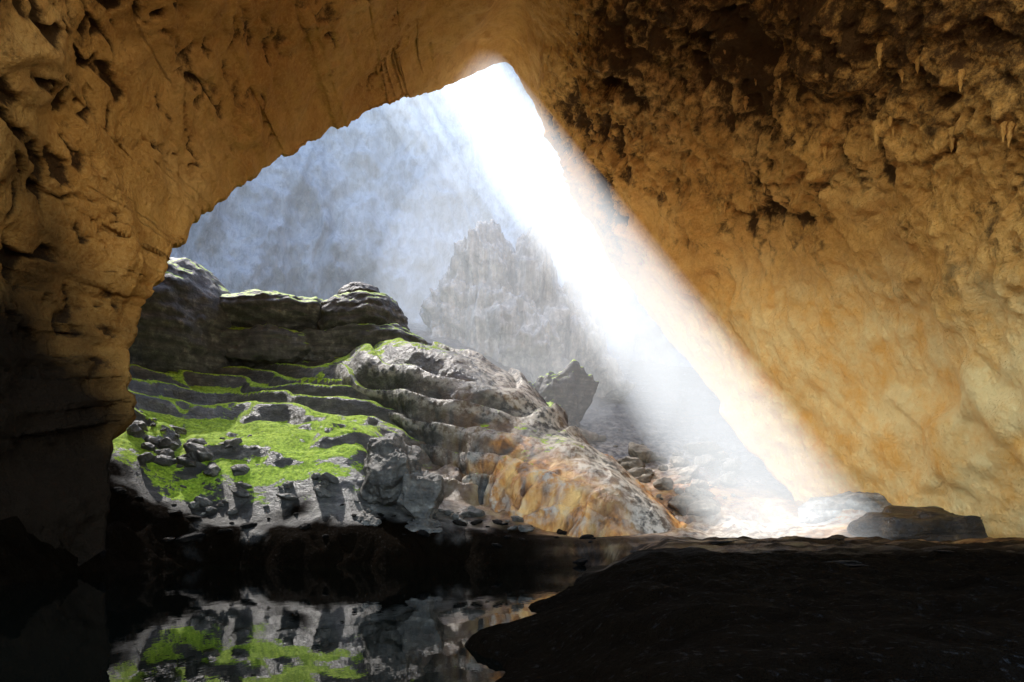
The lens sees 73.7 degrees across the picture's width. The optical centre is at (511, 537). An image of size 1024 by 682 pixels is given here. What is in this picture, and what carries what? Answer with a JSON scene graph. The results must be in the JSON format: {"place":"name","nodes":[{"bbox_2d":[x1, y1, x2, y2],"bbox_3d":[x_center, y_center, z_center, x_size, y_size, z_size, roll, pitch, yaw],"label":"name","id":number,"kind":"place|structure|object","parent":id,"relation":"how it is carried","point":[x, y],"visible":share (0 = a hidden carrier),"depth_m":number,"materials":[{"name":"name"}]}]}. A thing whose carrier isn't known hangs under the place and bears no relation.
{"place":"outdoors","nodes":[
{"label":"outdoors","id":0,"kind":"place"},
{"bbox_2d":[0,565,605,681],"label":"water","id":1,"kind":"structure","parent":0,"point":[215,623],"depth_m":24.31,"materials":[{"name":"black liquid"}]},
{"bbox_2d":[170,62,692,367],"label":"cliff","id":2,"kind":"structure","parent":0,"point":[395,200],"depth_m":193.21,"materials":[{"name":"stone"}]},
{"bbox_2d":[0,0,1023,566],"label":"cave wall","id":3,"kind":"structure","parent":0,"point":[852,320],"depth_m":67.29,"materials":[{"name":"stone"}]},
{"bbox_2d":[743,96,748,110],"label":"stalactite","id":4,"kind":"object","parent":3,"relation":"hanging from","point":[745,101],"visible":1,"depth_m":74.98,"materials":[{"name":"stone"}]},
{"bbox_2d":[822,145,827,159],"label":"stalactite","id":5,"kind":"object","parent":3,"relation":"hanging from","point":[824,150],"visible":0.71,"depth_m":66.35,"materials":[{"name":"stone"}]},
{"bbox_2d":[871,119,880,145],"bbox_3d":[32.151,-35.498,60.136,0.840,2.239,0.729,0,0,-29],"label":"stalactite","id":6,"kind":"object","parent":3,"relation":"hanging from","point":[875,124],"visible":1,"depth_m":59.91,"materials":[{"name":"stone"}]},
{"bbox_2d":[876,43,882,67],"bbox_3d":[29.852,-38.995,55.463,0.587,1.971,0.645,3,-2,0],"label":"stalactite","id":7,"kind":"object","parent":3,"relation":"hanging from","point":[879,51],"visible":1,"depth_m":55.32,"materials":[{"name":"stone"}]},
{"bbox_2d":[887,116,892,126],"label":"stalactite","id":8,"kind":"object","parent":3,"relation":"hanging from","point":[890,120],"visible":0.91,"depth_m":58.91,"materials":[{"name":"stone"}]},
{"bbox_2d":[898,69,903,82],"bbox_3d":[31.993,-37.809,56.076,0.532,1.032,0.552,0,0,21],"label":"stalactite","id":9,"kind":"object","parent":3,"relation":"hanging from","point":[901,73],"visible":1,"depth_m":55.98,"materials":[{"name":"stone"}]},
{"bbox_2d":[915,56,920,73],"bbox_3d":[32.144,-37.524,54.005,0.722,1.857,0.623,0,0,-39],"label":"stalactite","id":10,"kind":"object","parent":3,"relation":"hanging from","point":[917,64],"visible":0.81,"depth_m":53.85,"materials":[{"name":"stone"}]},
{"bbox_2d":[947,126,955,148],"bbox_3d":[35.584,-32.219,55.195,0.662,1.782,0.602,1,-4,-31],"label":"stalactite","id":11,"kind":"object","parent":3,"relation":"hanging from","point":[950,130],"visible":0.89,"depth_m":55.10,"materials":[{"name":"stone"}]},
{"bbox_2d":[957,69,964,91],"bbox_3d":[34.224,-34.755,52.073,0.560,1.633,0.580,0,0,-40],"label":"stalactite","id":12,"kind":"object","parent":3,"relation":"hanging from","point":[961,75],"visible":1,"depth_m":51.94,"materials":[{"name":"stone"}]},
{"bbox_2d":[999,121,1007,142],"bbox_3d":[36.218,-30.262,50.273,0.722,2.313,0.796,0,0,14],"label":"stalactite","id":13,"kind":"object","parent":3,"relation":"hanging from","point":[1002,125],"visible":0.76,"depth_m":50.24,"materials":[{"name":"stone"}]},
{"bbox_2d":[1006,121,1014,147],"bbox_3d":[36.813,-30.059,50.264,0.758,2.632,0.833,0,0,35],"label":"stalactite","id":14,"kind":"object","parent":3,"relation":"hanging from","point":[1010,127],"visible":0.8,"depth_m":50.19,"materials":[{"name":"stone"}]},
{"bbox_2d":[0,322,1023,681],"bbox_3d":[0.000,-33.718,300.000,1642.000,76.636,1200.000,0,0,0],"label":"ground","id":15,"kind":"structure","parent":0,"point":[690,602],"depth_m":69.64,"materials":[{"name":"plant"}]},
{"bbox_2d":[114,487,126,493],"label":"boulder","id":16,"kind":"object","parent":15,"relation":"on","point":[121,490],"visible":1,"depth_m":73.51,"materials":[{"name":"stone"}]},
{"bbox_2d":[126,423,144,437],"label":"boulder","id":17,"kind":"object","parent":15,"relation":"on","point":[135,430],"visible":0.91,"depth_m":82.38,"materials":[{"name":"grey stone"}]},
{"bbox_2d":[131,420,148,430],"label":"boulder","id":18,"kind":"object","parent":15,"relation":"on","point":[142,425],"visible":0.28,"depth_m":83.85,"materials":[{"name":"grey stone"}]},
{"bbox_2d":[137,452,154,462],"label":"boulder","id":19,"kind":"object","parent":15,"relation":"on","point":[147,457],"visible":0.96,"depth_m":79.58,"materials":[{"name":"grey stone"}]},
{"bbox_2d":[141,442,155,450],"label":"boulder","id":20,"kind":"object","parent":15,"relation":"on","point":[148,446],"visible":0.99,"depth_m":81.12,"materials":[{"name":"grey stone"}]},
{"bbox_2d":[144,435,158,443],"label":"boulder","id":21,"kind":"object","parent":15,"relation":"on","point":[151,439],"visible":0.95,"depth_m":83.58,"materials":[{"name":"grey stone"}]},
{"bbox_2d":[152,455,176,466],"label":"boulder","id":22,"kind":"object","parent":15,"relation":"on","point":[164,460],"visible":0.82,"depth_m":80.88,"materials":[{"name":"grey stone"}]},
{"bbox_2d":[158,449,174,457],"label":"boulder","id":23,"kind":"object","parent":15,"relation":"on","point":[168,452],"visible":0.52,"depth_m":82.61,"materials":[{"name":"grey stone"}]},
{"bbox_2d":[158,437,179,450],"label":"boulder","id":24,"kind":"object","parent":15,"relation":"on","point":[166,443],"visible":0.77,"depth_m":83.98,"materials":[{"name":"grey stone"}]},
{"bbox_2d":[163,537,175,541],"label":"boulder","id":25,"kind":"object","parent":15,"relation":"on","point":[168,539],"visible":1,"depth_m":72.68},
{"bbox_2d":[168,510,182,514],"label":"boulder","id":26,"kind":"object","parent":15,"relation":"on","point":[178,512],"visible":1,"depth_m":75.18,"materials":[{"name":"stone"}]},
{"bbox_2d":[128,258,231,373],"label":"rock mound","id":27,"kind":"object","parent":15,"relation":"on","point":[183,321],"visible":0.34,"depth_m":106.91,"materials":[{"name":"stone"}]},
{"bbox_2d":[170,257,204,270],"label":"boulder","id":28,"kind":"object","parent":27,"relation":"on","point":[172,258],"visible":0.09,"depth_m":114.25,"materials":[{"name":"grey stone"}]},
{"bbox_2d":[173,426,186,431],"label":"boulder","id":29,"kind":"object","parent":15,"relation":"on","point":[179,428],"visible":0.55,"depth_m":89.34,"materials":[{"name":"grey stone"}]},
{"bbox_2d":[175,456,195,466],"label":"boulder","id":30,"kind":"object","parent":15,"relation":"on","point":[186,462],"visible":0.98,"depth_m":81.37,"materials":[{"name":"grey stone"}]},
{"bbox_2d":[175,533,205,542],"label":"boulder","id":31,"kind":"object","parent":15,"relation":"on","point":[188,537],"visible":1,"depth_m":73.56,"materials":[{"name":"stone"}]},
{"bbox_2d":[188,501,199,508],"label":"boulder","id":32,"kind":"object","parent":15,"relation":"on","point":[194,504],"visible":1,"depth_m":77.46,"materials":[{"name":"grey stone"}]},
{"bbox_2d":[183,438,206,444],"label":"boulder","id":33,"kind":"object","parent":15,"relation":"on","point":[200,441],"visible":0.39,"depth_m":85.28,"materials":[{"name":"grey stone"}]},
{"bbox_2d":[183,442,213,461],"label":"boulder","id":34,"kind":"object","parent":15,"relation":"on","point":[198,452],"visible":0.92,"depth_m":82.37,"materials":[{"name":"grey stone"}]},
{"bbox_2d":[194,496,212,506],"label":"boulder","id":35,"kind":"object","parent":15,"relation":"on","point":[204,502],"visible":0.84,"depth_m":77.97,"materials":[{"name":"grey stone"}]},
{"bbox_2d":[204,506,217,512],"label":"boulder","id":36,"kind":"object","parent":15,"relation":"on","point":[209,509],"visible":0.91,"depth_m":77.42,"materials":[{"name":"grey stone"}]},
{"bbox_2d":[203,462,220,476],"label":"boulder","id":37,"kind":"object","parent":15,"relation":"on","point":[212,469],"visible":1,"depth_m":81.32,"materials":[{"name":"grey stone"}]},
{"bbox_2d":[217,529,231,532],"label":"boulder","id":38,"kind":"object","parent":15,"relation":"on","point":[224,530],"visible":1,"depth_m":74.20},
{"bbox_2d":[223,438,242,448],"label":"boulder","id":39,"kind":"object","parent":15,"relation":"on","point":[231,443],"visible":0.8,"depth_m":84.64,"materials":[{"name":"grey stone"}]},
{"bbox_2d":[227,507,238,514],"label":"boulder","id":40,"kind":"object","parent":15,"relation":"on","point":[235,510],"visible":1,"depth_m":77.43,"materials":[{"name":"grey stone"}]},
{"bbox_2d":[230,464,249,475],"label":"boulder","id":41,"kind":"object","parent":15,"relation":"on","point":[240,469],"visible":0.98,"depth_m":81.39,"materials":[{"name":"grey stone"}]},
{"bbox_2d":[231,486,249,497],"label":"boulder","id":42,"kind":"object","parent":15,"relation":"on","point":[239,491],"visible":0.94,"depth_m":78.80,"materials":[{"name":"grey stone"}]},
{"bbox_2d":[235,482,252,488],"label":"boulder","id":43,"kind":"object","parent":15,"relation":"on","point":[245,485],"visible":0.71,"depth_m":79.44,"materials":[{"name":"grey stone"}]},
{"bbox_2d":[240,522,256,528],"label":"boulder","id":44,"kind":"object","parent":15,"relation":"on","point":[247,525],"visible":0.99,"depth_m":74.91,"materials":[{"name":"stone"}]},
{"bbox_2d":[218,324,312,367],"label":"rock slab","id":45,"kind":"object","parent":15,"relation":"on","point":[257,345],"visible":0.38,"depth_m":111.93,"materials":[{"name":"stone"}]},
{"bbox_2d":[219,289,323,331],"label":"rock slab","id":46,"kind":"object","parent":15,"relation":"on","point":[249,308],"visible":0.31,"depth_m":112.89,"materials":[{"name":"stone"}]},
{"bbox_2d":[276,493,298,499],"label":"boulder","id":47,"kind":"object","parent":15,"relation":"on","point":[286,496],"visible":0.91,"depth_m":78.12,"materials":[{"name":"grey stone"}]},
{"bbox_2d":[282,481,292,488],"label":"boulder","id":48,"kind":"object","parent":15,"relation":"on","point":[288,484],"visible":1,"depth_m":79.56,"materials":[{"name":"grey stone"}]},
{"bbox_2d":[299,523,310,528],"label":"boulder","id":49,"kind":"object","parent":15,"relation":"on","point":[304,526],"visible":1,"depth_m":74.23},
{"bbox_2d":[311,472,320,479],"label":"boulder","id":50,"kind":"object","parent":15,"relation":"on","point":[314,476],"visible":0.83,"depth_m":79.72,"materials":[{"name":"grey stone"}]},
{"bbox_2d":[313,487,331,497],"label":"boulder","id":51,"kind":"object","parent":15,"relation":"on","point":[325,492],"visible":0.95,"depth_m":78.01,"materials":[{"name":"grey stone"}]},
{"bbox_2d":[319,480,329,485],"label":"boulder","id":52,"kind":"object","parent":15,"relation":"on","point":[325,482],"visible":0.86,"depth_m":78.82,"materials":[{"name":"grey stone"}]},
{"bbox_2d":[318,472,338,483],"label":"boulder","id":53,"kind":"object","parent":15,"relation":"on","point":[329,477],"visible":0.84,"depth_m":78.98,"materials":[{"name":"grey stone"}]},
{"bbox_2d":[317,290,409,330],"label":"rock mound","id":54,"kind":"object","parent":15,"relation":"on","point":[360,306],"visible":0.49,"depth_m":114.27,"materials":[{"name":"stone"}]},
{"bbox_2d":[337,282,379,294],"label":"rock slab","id":55,"kind":"object","parent":54,"relation":"on","point":[354,286],"visible":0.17,"depth_m":116.95,"materials":[{"name":"grey stone"}]},
{"bbox_2d":[302,323,427,361],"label":"rock slab","id":56,"kind":"object","parent":15,"relation":"on","point":[339,341],"visible":0.3,"depth_m":112.82,"materials":[{"name":"stone"}]},
{"bbox_2d":[355,511,381,525],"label":"boulder","id":57,"kind":"object","parent":15,"relation":"on","point":[365,518],"visible":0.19,"depth_m":75.56,"materials":[{"name":"grey stone"}]},
{"bbox_2d":[360,432,421,504],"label":"boulder","id":58,"kind":"object","parent":15,"relation":"on","point":[391,460],"visible":0.77,"depth_m":77.82,"materials":[{"name":"grey stone"}]},
{"bbox_2d":[396,470,443,518],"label":"boulder","id":59,"kind":"object","parent":15,"relation":"on","point":[421,494],"visible":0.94,"depth_m":76.39,"materials":[{"name":"grey stone"}]},
{"bbox_2d":[416,529,430,536],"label":"boulder","id":60,"kind":"object","parent":15,"relation":"on","point":[421,532],"visible":0.98,"depth_m":73.50,"materials":[{"name":"stone"}]},
{"bbox_2d":[405,518,443,533],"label":"boulder","id":61,"kind":"object","parent":15,"relation":"on","point":[429,525],"visible":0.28,"depth_m":74.79,"materials":[{"name":"grey stone"}]},
{"bbox_2d":[427,321,449,337],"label":"limestone pinnacle","id":62,"kind":"object","parent":15,"relation":"on","point":[445,329],"visible":0.06,"depth_m":148.46,"materials":[{"name":"stone"}]},
{"bbox_2d":[443,509,453,515],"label":"boulder","id":63,"kind":"object","parent":15,"relation":"on","point":[447,512],"visible":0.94,"depth_m":79.09,"materials":[{"name":"grey stone"}]},
{"bbox_2d":[419,262,478,345],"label":"limestone pinnacle","id":64,"kind":"object","parent":15,"relation":"on","point":[447,300],"visible":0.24,"depth_m":149.19,"materials":[{"name":"stone"}]},
{"bbox_2d":[451,513,464,519],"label":"boulder","id":65,"kind":"object","parent":15,"relation":"on","point":[455,516],"visible":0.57,"depth_m":77.63,"materials":[{"name":"grey stone"}]},
{"bbox_2d":[452,520,466,525],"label":"boulder","id":66,"kind":"object","parent":15,"relation":"on","point":[459,522],"visible":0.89,"depth_m":76.10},
{"bbox_2d":[467,505,484,516],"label":"boulder","id":67,"kind":"object","parent":15,"relation":"on","point":[473,511],"visible":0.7,"depth_m":79.45,"materials":[{"name":"grey stone"}]},
{"bbox_2d":[470,519,482,524],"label":"boulder","id":68,"kind":"object","parent":15,"relation":"on","point":[476,522],"visible":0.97,"depth_m":77.01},
{"bbox_2d":[443,219,536,362],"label":"limestone pinnacle","id":69,"kind":"object","parent":15,"relation":"on","point":[483,254],"visible":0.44,"depth_m":148.41,"materials":[{"name":"stone"}]},
{"bbox_2d":[492,543,501,547],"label":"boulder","id":70,"kind":"object","parent":15,"relation":"on","point":[496,545],"visible":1,"depth_m":72.97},
{"bbox_2d":[492,520,502,524],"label":"boulder","id":71,"kind":"object","parent":15,"relation":"on","point":[498,522],"visible":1,"depth_m":77.62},
{"bbox_2d":[322,338,687,536],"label":"limestone ridge","id":72,"kind":"structure","parent":15,"relation":"on","point":[511,442],"depth_m":91.06,"materials":[{"name":"stone"}]},
{"bbox_2d":[512,515,523,521],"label":"boulder","id":73,"kind":"object","parent":15,"relation":"on","point":[515,518],"visible":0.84,"depth_m":78.61,"materials":[{"name":"grey stone"}]},
{"bbox_2d":[518,525,534,531],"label":"boulder","id":74,"kind":"object","parent":15,"relation":"on","point":[525,528],"visible":0.97,"depth_m":76.41,"materials":[{"name":"grey stone"}]},
{"bbox_2d":[499,222,573,381],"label":"limestone pinnacle","id":75,"kind":"object","parent":15,"relation":"on","point":[533,347],"visible":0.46,"depth_m":146.71,"materials":[{"name":"stone"}]},
{"bbox_2d":[556,529,566,534],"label":"boulder","id":76,"kind":"object","parent":15,"relation":"on","point":[560,532],"visible":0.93,"depth_m":77.25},
{"bbox_2d":[529,359,598,426],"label":"rock slab","id":77,"kind":"object","parent":15,"relation":"on","point":[570,389],"visible":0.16,"depth_m":128.28,"materials":[{"name":"stone"}]},
{"bbox_2d":[573,558,587,564],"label":"boulder","id":78,"kind":"object","parent":15,"relation":"on","point":[581,561],"visible":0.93,"depth_m":72.49,"materials":[{"name":"stone"}]},
{"bbox_2d":[579,534,593,538],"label":"boulder","id":79,"kind":"object","parent":15,"relation":"on","point":[587,536],"visible":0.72,"depth_m":75.01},
{"bbox_2d":[578,428,598,442],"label":"boulder","id":80,"kind":"object","parent":15,"relation":"on","point":[590,436],"visible":0.41,"depth_m":124.88,"materials":[{"name":"stone"}]},
{"bbox_2d":[562,278,635,401],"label":"limestone pinnacle","id":81,"kind":"object","parent":15,"relation":"on","point":[584,342],"visible":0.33,"depth_m":148.50,"materials":[{"name":"stone"}]},
{"bbox_2d":[598,435,606,440],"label":"boulder","id":82,"kind":"object","parent":15,"relation":"on","point":[602,438],"visible":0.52,"depth_m":127.08,"materials":[{"name":"stone"}]},
{"bbox_2d":[620,456,645,468],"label":"boulder","id":83,"kind":"object","parent":15,"relation":"on","point":[627,462],"visible":0.79,"depth_m":114.45,"materials":[{"name":"stone"}]},
{"bbox_2d":[627,467,647,476],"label":"boulder","id":84,"kind":"object","parent":15,"relation":"on","point":[635,472],"visible":0.4,"depth_m":109.49,"materials":[{"name":"stone"}]},
{"bbox_2d":[628,442,657,462],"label":"boulder","id":85,"kind":"object","parent":15,"relation":"on","point":[644,453],"visible":0.74,"depth_m":119.06,"materials":[{"name":"stone"}]},
{"bbox_2d":[635,474,651,482],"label":"boulder","id":86,"kind":"object","parent":15,"relation":"on","point":[644,478],"visible":0.68,"depth_m":106.58,"materials":[{"name":"stone"}]},
{"bbox_2d":[658,465,667,470],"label":"boulder","id":87,"kind":"object","parent":15,"relation":"on","point":[663,468],"visible":0.88,"depth_m":115.33,"materials":[{"name":"stone"}]},
{"bbox_2d":[653,477,673,490],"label":"boulder","id":88,"kind":"object","parent":15,"relation":"on","point":[665,483],"visible":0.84,"depth_m":99.04,"materials":[{"name":"stone"}]},
{"bbox_2d":[674,487,683,493],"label":"boulder","id":89,"kind":"object","parent":15,"relation":"on","point":[677,490],"visible":0.89,"depth_m":97.78,"materials":[{"name":"stone"}]},
{"bbox_2d":[670,456,689,467],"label":"boulder","id":90,"kind":"object","parent":15,"relation":"on","point":[677,461],"visible":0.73,"depth_m":116.30,"materials":[{"name":"stone"}]},
{"bbox_2d":[667,492,695,507],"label":"boulder","id":91,"kind":"object","parent":15,"relation":"on","point":[681,494],"visible":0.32,"depth_m":91.52,"materials":[{"name":"stone"}]},
{"bbox_2d":[674,475,691,483],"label":"boulder","id":92,"kind":"object","parent":15,"relation":"on","point":[684,479],"visible":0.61,"depth_m":105.22,"materials":[{"name":"stone"}]},
{"bbox_2d":[667,495,699,515],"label":"boulder","id":93,"kind":"object","parent":15,"relation":"on","point":[679,504],"visible":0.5,"depth_m":88.06,"materials":[{"name":"stone"}]},
{"bbox_2d":[678,465,699,477],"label":"boulder","id":94,"kind":"object","parent":15,"relation":"on","point":[693,471],"visible":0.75,"depth_m":110.14,"materials":[{"name":"stone"}]},
{"bbox_2d":[683,442,707,453],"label":"boulder","id":95,"kind":"object","parent":15,"relation":"on","point":[699,447],"visible":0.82,"depth_m":123.76,"materials":[{"name":"stone"}]},
{"bbox_2d":[684,485,714,497],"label":"boulder","id":96,"kind":"object","parent":15,"relation":"on","point":[693,490],"visible":0.51,"depth_m":93.82,"materials":[{"name":"stone"}]},
{"bbox_2d":[691,479,708,488],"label":"boulder","id":97,"kind":"object","parent":15,"relation":"on","point":[697,483],"visible":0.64,"depth_m":98.72,"materials":[{"name":"stone"}]},
{"bbox_2d":[686,499,720,515],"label":"boulder","id":98,"kind":"object","parent":15,"relation":"on","point":[702,507],"visible":0.97,"depth_m":85.02,"materials":[{"name":"stone"}]},
{"bbox_2d":[691,454,715,466],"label":"boulder","id":99,"kind":"object","parent":15,"relation":"on","point":[707,460],"visible":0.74,"depth_m":116.67,"materials":[{"name":"stone"}]},
{"bbox_2d":[696,494,720,505],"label":"boulder","id":100,"kind":"object","parent":15,"relation":"on","point":[700,497],"visible":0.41,"depth_m":89.53,"materials":[{"name":"stone"}]},
{"bbox_2d":[718,473,737,486],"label":"boulder","id":101,"kind":"object","parent":15,"relation":"on","point":[727,479],"visible":0.79,"depth_m":103.93,"materials":[{"name":"stone"}]},
{"bbox_2d":[722,458,742,471],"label":"boulder","id":102,"kind":"object","parent":15,"relation":"on","point":[733,464],"visible":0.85,"depth_m":116.20,"materials":[{"name":"stone"}]},
{"bbox_2d":[727,471,737,477],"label":"boulder","id":103,"kind":"object","parent":15,"relation":"on","point":[733,473],"visible":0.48,"depth_m":110.43,"materials":[{"name":"stone"}]},
{"bbox_2d":[798,491,890,523],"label":"rock slab","id":104,"kind":"object","parent":15,"relation":"on","point":[815,510],"visible":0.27,"depth_m":80.22,"materials":[{"name":"stone"}]},
{"bbox_2d":[827,560,861,563],"bbox_3d":[16.277,1.285,33.625,1.379,0.297,2.179,3,-2,-17],"label":"rock slab","id":105,"kind":"object","parent":15,"relation":"on","point":[847,562],"visible":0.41,"depth_m":32.83,"materials":[{"name":"stone"}]},
{"bbox_2d":[847,505,987,541],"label":"rock slab","id":106,"kind":"object","parent":15,"relation":"on","point":[927,523],"visible":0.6,"depth_m":67.02,"materials":[{"name":"stone"}]},
{"bbox_2d":[710,541,733,543],"bbox_3d":[16.694,0.416,54.370,1.960,0.230,2.152,-3,-4,13],"label":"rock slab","id":107,"kind":"object","parent":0,"point":[721,542],"visible":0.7,"depth_m":53.44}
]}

